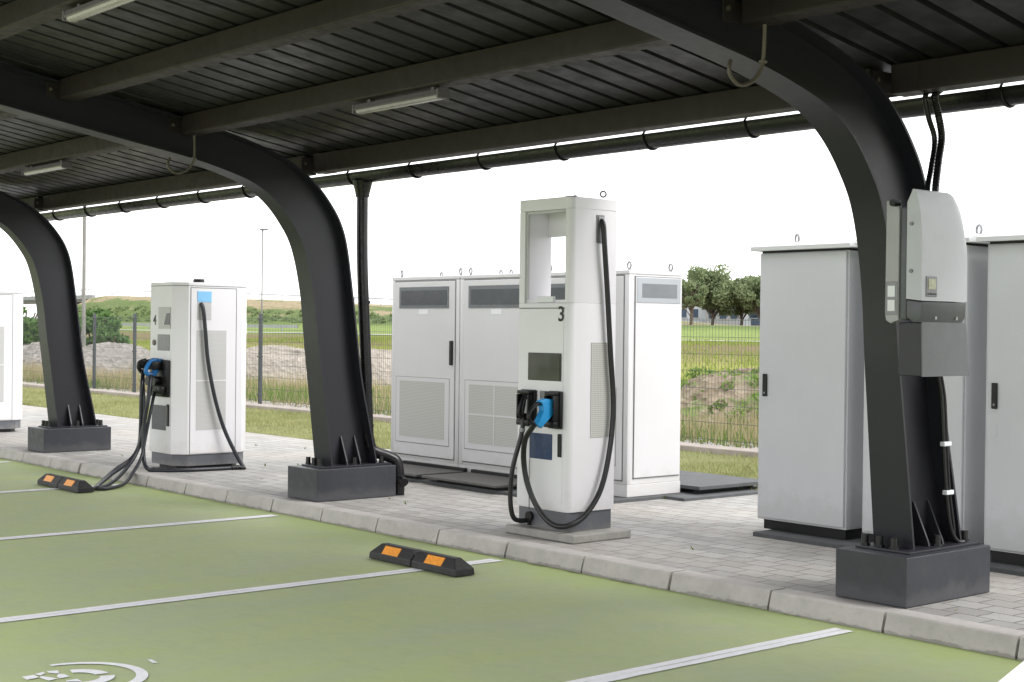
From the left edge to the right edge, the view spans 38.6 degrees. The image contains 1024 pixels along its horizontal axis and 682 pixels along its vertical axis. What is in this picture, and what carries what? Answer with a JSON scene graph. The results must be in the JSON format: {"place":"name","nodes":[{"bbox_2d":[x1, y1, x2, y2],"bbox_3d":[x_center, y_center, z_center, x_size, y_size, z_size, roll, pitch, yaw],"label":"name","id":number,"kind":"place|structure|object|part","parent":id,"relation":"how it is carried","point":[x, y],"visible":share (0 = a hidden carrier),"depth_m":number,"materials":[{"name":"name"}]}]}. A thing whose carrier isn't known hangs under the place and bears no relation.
{"place":"outdoors","nodes":[
{"label":"outdoors","id":0,"kind":"place"},
{"bbox_2d":[22,385,757,489],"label":"lawn grass","id":1,"kind":"structure","parent":0,"point":[254,415],"depth_m":20.86,"materials":[{"name":"green plant"}]},
{"bbox_2d":[22,380,757,448],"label":"pebbles","id":2,"kind":"object","parent":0,"point":[685,441],"visible":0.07,"depth_m":23.63,"materials":[{"name":"grey gravel"}]},
{"bbox_2d":[23,296,759,477],"bbox_3d":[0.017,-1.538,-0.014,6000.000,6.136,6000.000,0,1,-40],"label":"ground","id":3,"kind":"structure","parent":0,"point":[704,331],"depth_m":110.84,"materials":[{"name":"green plant"}]},
{"bbox_2d":[23,305,37,344],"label":"bush","id":4,"kind":"object","parent":3,"relation":"on","point":[34,337],"visible":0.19,"depth_m":59.16,"materials":[{"name":"green plant"}]},
{"bbox_2d":[23,342,41,368],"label":"gravel heap","id":5,"kind":"object","parent":3,"relation":"on","point":[33,350],"visible":0.06,"depth_m":41.37,"materials":[{"name":"grey gravel"}]},
{"bbox_2d":[23,289,94,303],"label":"road bridge","id":6,"kind":"structure","parent":3,"relation":"on","point":[28,299],"depth_m":262.28,"materials":[{"name":"concrete"}]},
{"bbox_2d":[82,206,85,330],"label":"lamp pole","id":7,"kind":"object","parent":3,"relation":"on","point":[84,276],"visible":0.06,"depth_m":49.94,"materials":[{"name":"grey metal"}]},
{"bbox_2d":[40,342,149,377],"bbox_3d":[-10.585,0.499,38.891,4.229,0.995,5.493,1,1,-13],"label":"gravel heap","id":8,"kind":"object","parent":3,"relation":"on","point":[125,352],"visible":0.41,"depth_m":37.25,"materials":[{"name":"grey gravel"}]},
{"bbox_2d":[79,307,130,344],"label":"bush","id":9,"kind":"object","parent":3,"relation":"on","point":[100,312],"visible":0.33,"depth_m":57.18,"materials":[{"name":"green plant"}]},
{"bbox_2d":[90,326,121,342],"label":"bush","id":10,"kind":"object","parent":3,"relation":"on","point":[109,335],"visible":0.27,"depth_m":55.98,"materials":[{"name":"green plant"}]},
{"bbox_2d":[121,323,297,331],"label":"guard rail","id":11,"kind":"object","parent":3,"relation":"on","point":[248,325],"visible":0.09,"depth_m":143.01,"materials":[{"name":"metal"}]},
{"bbox_2d":[78,304,391,322],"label":"bank scrub","id":12,"kind":"object","parent":3,"relation":"on","point":[291,319],"visible":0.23,"depth_m":190.49,"materials":[{"name":"green plant"}]},
{"bbox_2d":[110,290,391,304],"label":"bank railing","id":13,"kind":"object","parent":3,"relation":"on","point":[260,294],"visible":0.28,"depth_m":205.77,"materials":[{"name":"metal"}]},
{"bbox_2d":[260,228,267,313],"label":"lamp pole","id":14,"kind":"object","parent":3,"relation":"on","point":[263,229],"visible":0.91,"depth_m":104.94,"materials":[{"name":"grey metal"}]},
{"bbox_2d":[246,345,391,385],"bbox_3d":[-5.231,0.596,36.952,9.106,0.956,4.776,1,1,7],"label":"gravel heap","id":15,"kind":"object","parent":3,"relation":"on","point":[376,355],"visible":0.3,"depth_m":35.15,"materials":[{"name":"grey gravel"}]},
{"bbox_2d":[22,382,757,457],"bbox_3d":[-7.830,1.085,28.772,0.320,0.185,66.000,0,1,-40],"label":"concrete edging","id":16,"kind":"object","parent":3,"relation":"on","point":[703,448],"visible":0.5,"depth_m":21.59,"materials":[{"name":"grey concrete"}]},
{"bbox_2d":[22,357,758,447],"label":"dry weeds","id":17,"kind":"object","parent":3,"relation":"on","point":[719,425],"visible":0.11,"depth_m":25.03,"materials":[{"name":"beige plant"}]},
{"bbox_2d":[22,366,758,447],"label":"green weeds","id":18,"kind":"object","parent":3,"relation":"on","point":[272,393],"visible":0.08,"depth_m":26.56,"materials":[{"name":"green plant"}]},
{"bbox_2d":[23,314,759,446],"bbox_3d":[-8.011,0.299,29.402,0.076,1.700,64.287,0,1,-40],"label":"fence","id":19,"kind":"object","parent":3,"relation":"on","point":[91,358],"visible":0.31,"depth_m":25.02,"materials":[{"name":"metal"}]},
{"bbox_2d":[0,446,1023,660],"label":"kerb","id":20,"kind":"structure","parent":3,"relation":"on","point":[976,637],"depth_m":8.75,"materials":[{"name":"concrete"}]},
{"bbox_2d":[377,460,757,503],"bbox_3d":[0.262,1.328,13.659,2.340,0.148,4.130,0,1,-40],"label":"cabinet pad","id":21,"kind":"object","parent":3,"relation":"on","point":[684,496],"visible":0.15,"depth_m":12.31,"materials":[{"name":"concrete"}]},
{"bbox_2d":[402,460,466,478],"bbox_3d":[-0.953,1.202,13.643,0.585,0.076,0.980,0,1,-40],"label":"floor grating","id":22,"kind":"object","parent":21,"relation":"on","point":[415,469],"visible":0.45,"depth_m":13.54,"materials":[{"name":"grey metal"}]},
{"bbox_2d":[391,268,502,466],"bbox_3d":[-0.614,0.271,14.191,0.662,1.932,1.075,0,1,-40],"label":"power cabinet","id":23,"kind":"object","parent":21,"relation":"on","point":[425,383],"visible":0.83,"depth_m":13.96,"materials":[{"name":"white metal"}]},
{"bbox_3d":[-0.851,0.268,13.990,0.040,1.687,0.963,0,1,-40],"label":"door","id":24,"kind":"part","parent":23,"relation":"part of","materials":[{"name":"white metal"}]},
{"bbox_2d":[422,469,516,489],"bbox_3d":[-0.248,1.217,12.811,0.585,0.076,1.040,0,1,-40],"label":"floor grating","id":25,"kind":"object","parent":21,"relation":"on","point":[488,479],"visible":0.67,"depth_m":12.82,"materials":[{"name":"black metal"}]},
{"bbox_2d":[459,267,518,474],"bbox_3d":[0.094,0.287,13.356,0.662,1.932,1.095,0,1,-40],"label":"power cabinet","id":26,"kind":"object","parent":21,"relation":"on","point":[489,354],"visible":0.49,"depth_m":13.23,"materials":[{"name":"white metal"}]},
{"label":"door","id":27,"kind":"part","parent":26,"relation":"part of","materials":[{"name":"white metal"}]},
{"bbox_2d":[551,261,682,496],"bbox_3d":[0.823,0.302,12.505,0.648,1.932,1.127,0,1,-40],"label":"power cabinet","id":28,"kind":"object","parent":21,"relation":"on","point":[647,379],"visible":0.48,"depth_m":12.03,"materials":[{"name":"metal"}]},
{"bbox_3d":[0.582,0.299,12.308,0.026,1.687,1.003,0,1,-40],"label":"door","id":29,"kind":"part","parent":28,"relation":"part of","materials":[{"name":"white metal"}]},
{"bbox_2d":[679,470,757,492],"bbox_3d":[1.513,1.241,12.940,0.920,0.066,1.240,0,1,-40],"label":"cover plate","id":30,"kind":"object","parent":21,"relation":"on","point":[693,482],"visible":0.34,"depth_m":12.61,"materials":[{"name":"metal"}]},
{"bbox_2d":[682,279,708,324],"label":"tree","id":31,"kind":"object","parent":3,"relation":"on","point":[691,299],"visible":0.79,"depth_m":145.39,"materials":[{"name":"green plant"}]},
{"bbox_2d":[682,263,748,324],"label":"tree","id":32,"kind":"object","parent":3,"relation":"on","point":[719,297],"visible":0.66,"depth_m":148.35,"materials":[{"name":"green plant"}]},
{"bbox_2d":[680,367,758,432],"bbox_3d":[3.193,0.847,21.486,3.587,0.918,3.234,0,1,-40],"label":"soil mound","id":33,"kind":"object","parent":3,"relation":"on","point":[714,378],"visible":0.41,"depth_m":20.52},
{"bbox_2d":[681,366,758,426],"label":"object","id":34,"kind":"object","parent":3,"relation":"on","point":[694,374],"visible":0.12,"depth_m":20.57,"materials":[{"name":"green plant"}]},
{"bbox_2d":[681,304,759,325],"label":"hall building","id":35,"kind":"structure","parent":3,"relation":"on","point":[700,315],"depth_m":175.42,"materials":[{"name":"concrete"}]},
{"bbox_2d":[681,309,686,317],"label":"window","id":36,"kind":"structure","parent":35,"relation":"in","point":[684,313],"depth_m":176.63,"materials":[{"name":"blue glass"}]},
{"bbox_2d":[693,309,698,317],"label":"window","id":37,"kind":"structure","parent":35,"relation":"in","point":[695,311],"depth_m":176.45,"materials":[{"name":"blue glass"}]},
{"bbox_2d":[751,314,759,325],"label":"door","id":38,"kind":"structure","parent":35,"relation":"in","point":[752,320],"depth_m":175.34,"materials":[{"name":"glass"}]},
{"bbox_2d":[714,301,756,324],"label":"tree","id":39,"kind":"object","parent":3,"relation":"on","point":[738,310],"visible":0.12,"depth_m":151.33,"materials":[{"name":"green plant"}]},
{"bbox_2d":[725,275,760,325],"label":"tree","id":40,"kind":"object","parent":3,"relation":"on","point":[746,290],"visible":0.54,"depth_m":146.04,"materials":[{"name":"green plant"}]},
{"bbox_2d":[753,529,1023,576],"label":"cabinet pad","id":41,"kind":"object","parent":3,"relation":"on","point":[1007,568],"visible":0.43,"depth_m":9.58,"materials":[{"name":"concrete"}]},
{"bbox_2d":[750,233,868,539],"bbox_3d":[2.168,0.279,10.024,0.675,2.051,0.840,0,1,-40],"label":"grey cabinet","id":42,"kind":"object","parent":41,"relation":"on","point":[811,420],"visible":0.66,"depth_m":9.76,"materials":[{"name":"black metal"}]},
{"bbox_3d":[1.945,0.313,9.829,0.033,1.813,0.716,0,1,-40],"label":"door","id":43,"kind":"part","parent":42,"relation":"part of","materials":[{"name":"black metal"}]},
{"bbox_2d":[855,224,990,551],"bbox_3d":[2.733,0.291,9.356,0.675,2.051,0.840,0,1,-40],"label":"grey cabinet","id":44,"kind":"object","parent":41,"relation":"on","point":[966,404],"visible":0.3,"depth_m":8.95,"materials":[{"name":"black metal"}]},
{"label":"door","id":45,"kind":"part","parent":44,"relation":"part of","materials":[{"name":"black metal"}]},
{"bbox_2d":[976,231,1023,564],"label":"grey cabinet","id":46,"kind":"object","parent":41,"relation":"on","point":[1004,496],"visible":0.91,"depth_m":8.67,"materials":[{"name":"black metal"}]},
{"bbox_3d":[3.082,0.338,8.486,0.033,1.813,0.716,0,1,-40],"label":"door","id":47,"kind":"part","parent":46,"relation":"part of","materials":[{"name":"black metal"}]},
{"bbox_2d":[120,329,759,341],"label":"road","id":48,"kind":"structure","parent":0,"point":[388,334],"depth_m":116.50,"materials":[{"name":"grey asphalt"}]},
{"bbox_2d":[131,334,759,381],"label":"meadow grass","id":49,"kind":"structure","parent":0,"point":[685,342],"depth_m":69.33,"materials":[{"name":"green plant"}]},
{"bbox_2d":[0,458,1022,681],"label":"parking surface","id":50,"kind":"object","parent":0,"point":[127,582],"visible":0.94,"depth_m":7.55,"materials":[{"name":"green paint"}]},
{"bbox_2d":[37,473,93,492],"bbox_3d":[-4.054,1.282,13.247,0.150,0.100,0.909,0,1,-40],"label":"wheel stop","id":51,"kind":"object","parent":50,"relation":"on","point":[66,483],"visible":1,"depth_m":13.11,"materials":[{"name":"black rubber"}]},
{"bbox_2d":[93,358,155,490],"bbox_3d":[-3.628,0.752,13.671,0.262,1.168,1.208,1,1,9],"label":"charging cable","id":52,"kind":"object","parent":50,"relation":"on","point":[127,463],"visible":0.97,"depth_m":13.89,"materials":[{"name":"black plastic"}]},
{"bbox_2d":[369,543,474,576],"bbox_3d":[-0.574,1.358,9.137,0.150,0.100,0.909,0,1,-40],"label":"wheel stop","id":53,"kind":"object","parent":50,"relation":"on","point":[445,564],"visible":1,"depth_m":9.03,"materials":[{"name":"black rubber"}]},
{"bbox_2d":[998,661,1023,681],"bbox_3d":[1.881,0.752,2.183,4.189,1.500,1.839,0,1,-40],"label":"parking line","id":54,"kind":"object","parent":50,"relation":"on","point":[1016,674],"visible":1,"depth_m":2.42,"materials":[{"name":"white paint"}]},
{"bbox_2d":[0,405,1023,630],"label":"pavement","id":55,"kind":"structure","parent":0,"point":[716,534],"depth_m":10.60,"materials":[{"name":"grey concrete"}]},
{"bbox_2d":[0,290,22,431],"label":"charging station","id":56,"kind":"object","parent":55,"relation":"on","point":[11,338],"visible":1,"depth_m":18.63,"materials":[{"name":"white plastic"}]},
{"bbox_2d":[0,294,12,419],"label":"side door","id":57,"kind":"structure","parent":56,"relation":"in","point":[6,300],"depth_m":18.58,"materials":[{"name":"white metal"}]},
{"bbox_2d":[142,279,246,467],"bbox_3d":[-3.104,0.313,14.328,0.942,1.849,0.571,0,1,-40],"label":"charging station","id":58,"kind":"object","parent":55,"relation":"on","point":[186,430],"visible":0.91,"depth_m":14.11,"materials":[{"name":"white plastic"}]},
{"bbox_2d":[141,302,245,471],"bbox_3d":[-3.044,0.439,13.992,0.973,1.622,0.364,1,1,-4],"label":"charging cable","id":59,"kind":"object","parent":58,"relation":"attached to","point":[241,466],"visible":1,"depth_m":14.02,"materials":[{"name":"black plastic"}]},
{"bbox_2d":[189,287,236,453],"bbox_3d":[-2.890,0.287,14.141,0.499,1.601,0.009,0,1,-40],"label":"side door","id":60,"kind":"structure","parent":58,"relation":"in","point":[206,435],"depth_m":14.14,"materials":[{"name":"white metal"}]},
{"bbox_2d":[121,444,853,549],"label":"paving weeds","id":61,"kind":"object","parent":55,"relation":"on","point":[405,501],"visible":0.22,"depth_m":13.31,"materials":[{"name":"green plant"}]},
{"bbox_2d":[0,0,1023,607],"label":"carport","id":62,"kind":"object","parent":55,"relation":"on","point":[258,98],"visible":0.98,"depth_m":8.81,"materials":[{"name":"metal"}]},
{"bbox_2d":[21,160,71,175],"bbox_3d":[-4.152,-1.544,13.020,0.094,0.078,0.896,0,1,-40],"label":"strip light","id":63,"kind":"object","parent":62,"relation":"attached to","point":[60,165],"visible":1,"depth_m":12.93,"materials":[{"name":"white plastic"}]},
{"bbox_2d":[62,0,135,22],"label":"strip light","id":64,"kind":"object","parent":62,"relation":"attached to","point":[78,13],"visible":1,"depth_m":7.82,"materials":[{"name":"white plastic"}]},
{"bbox_2d":[166,135,196,173],"bbox_3d":[-2.461,-1.389,10.889,0.235,0.302,0.047,0,1,-30],"label":"hanging conduit","id":65,"kind":"object","parent":62,"relation":"attached to","point":[193,158],"visible":1,"depth_m":10.92,"materials":[{"name":"grey metal"}]},
{"bbox_2d":[352,87,449,114],"bbox_3d":[-0.689,-1.469,8.929,0.094,0.078,0.896,0,1,-40],"label":"strip light","id":66,"kind":"object","parent":62,"relation":"attached to","point":[431,95],"visible":1,"depth_m":8.85,"materials":[{"name":"white plastic"}]},
{"bbox_2d":[727,24,767,86],"bbox_3d":[1.079,-1.313,6.707,0.235,0.302,0.047,0,1,-30],"label":"hanging conduit","id":67,"kind":"object","parent":62,"relation":"attached to","point":[762,61],"visible":1,"depth_m":6.74,"materials":[{"name":"grey metal"}]},
{"bbox_2d":[885,189,966,322],"bbox_3d":[2.055,-0.414,7.262,0.420,0.655,0.221,0,1,-40],"label":"inverter","id":68,"kind":"object","parent":62,"relation":"attached to","point":[926,263],"visible":1,"depth_m":7.17,"materials":[{"name":"plastic"}]},
{"bbox_2d":[922,93,937,190],"bbox_3d":[2.119,-0.965,7.445,0.064,0.670,0.156,1,1,32],"label":"corrugated hose","id":69,"kind":"object","parent":62,"relation":"attached to","point":[934,139],"visible":0.84,"depth_m":7.45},
{"bbox_2d":[898,322,968,376],"bbox_3d":[2.106,0.041,7.294,0.410,0.267,0.140,0,1,-40],"label":"cable cover","id":70,"kind":"object","parent":62,"relation":"attached to","point":[930,349],"visible":1,"depth_m":7.20,"materials":[{"name":"metal"}]},
{"bbox_2d":[931,91,945,191],"bbox_3d":[2.153,-0.967,7.417,0.066,0.676,0.159,1,1,32],"label":"corrugated hose","id":71,"kind":"object","parent":62,"relation":"attached to","point":[936,107],"visible":0.77,"depth_m":7.42,"materials":[{"name":"black plastic"}]},
{"bbox_2d":[936,376,964,542],"bbox_3d":[2.334,0.623,7.796,0.263,0.938,0.034,0,1,-38],"label":"column cable","id":72,"kind":"object","parent":62,"relation":"attached to","point":[947,491],"depth_m":7.77,"materials":[{"name":"black rubber"}]},
{"bbox_2d":[505,523,630,543],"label":"concrete plinth","id":73,"kind":"structure","parent":55,"relation":"on","point":[586,536],"depth_m":9.70,"materials":[{"name":"grey concrete"}]},
{"bbox_2d":[516,191,616,531],"bbox_3d":[0.346,0.123,9.912,0.490,2.274,0.532,0,1,-40],"label":"charging station","id":74,"kind":"object","parent":73,"relation":"on","point":[563,364],"visible":0.95,"depth_m":9.76,"materials":[{"name":"white plastic"}]},
{"bbox_2d":[508,394,527,522],"bbox_3d":[0.064,0.794,9.871,0.172,0.882,0.082,0,1,-30],"label":"charging cable","id":75,"kind":"object","parent":74,"relation":"attached to","point":[522,410],"visible":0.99,"depth_m":9.84,"materials":[{"name":"black plastic"}]},
{"bbox_2d":[525,458,532,524],"bbox_3d":[0.118,1.021,9.907,0.018,0.455,0.068,0,1,-40],"label":"dust cap","id":76,"kind":"object","parent":74,"relation":"hanging from","point":[529,515],"visible":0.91,"depth_m":9.90,"materials":[{"name":"black plastic"}]},
{"bbox_2d":[521,219,615,529],"bbox_3d":[0.391,0.209,9.680,0.640,2.057,0.265,1,1,-4],"label":"charging cable","id":77,"kind":"object","parent":74,"relation":"attached to","point":[544,415],"visible":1,"depth_m":9.74,"materials":[{"name":"black plastic"}]},
{"bbox_2d":[0,81,1023,317],"label":"sky","id":78,"kind":"structure","parent":0,"point":[705,204],"materials":[{"name":"white"}]}
]}

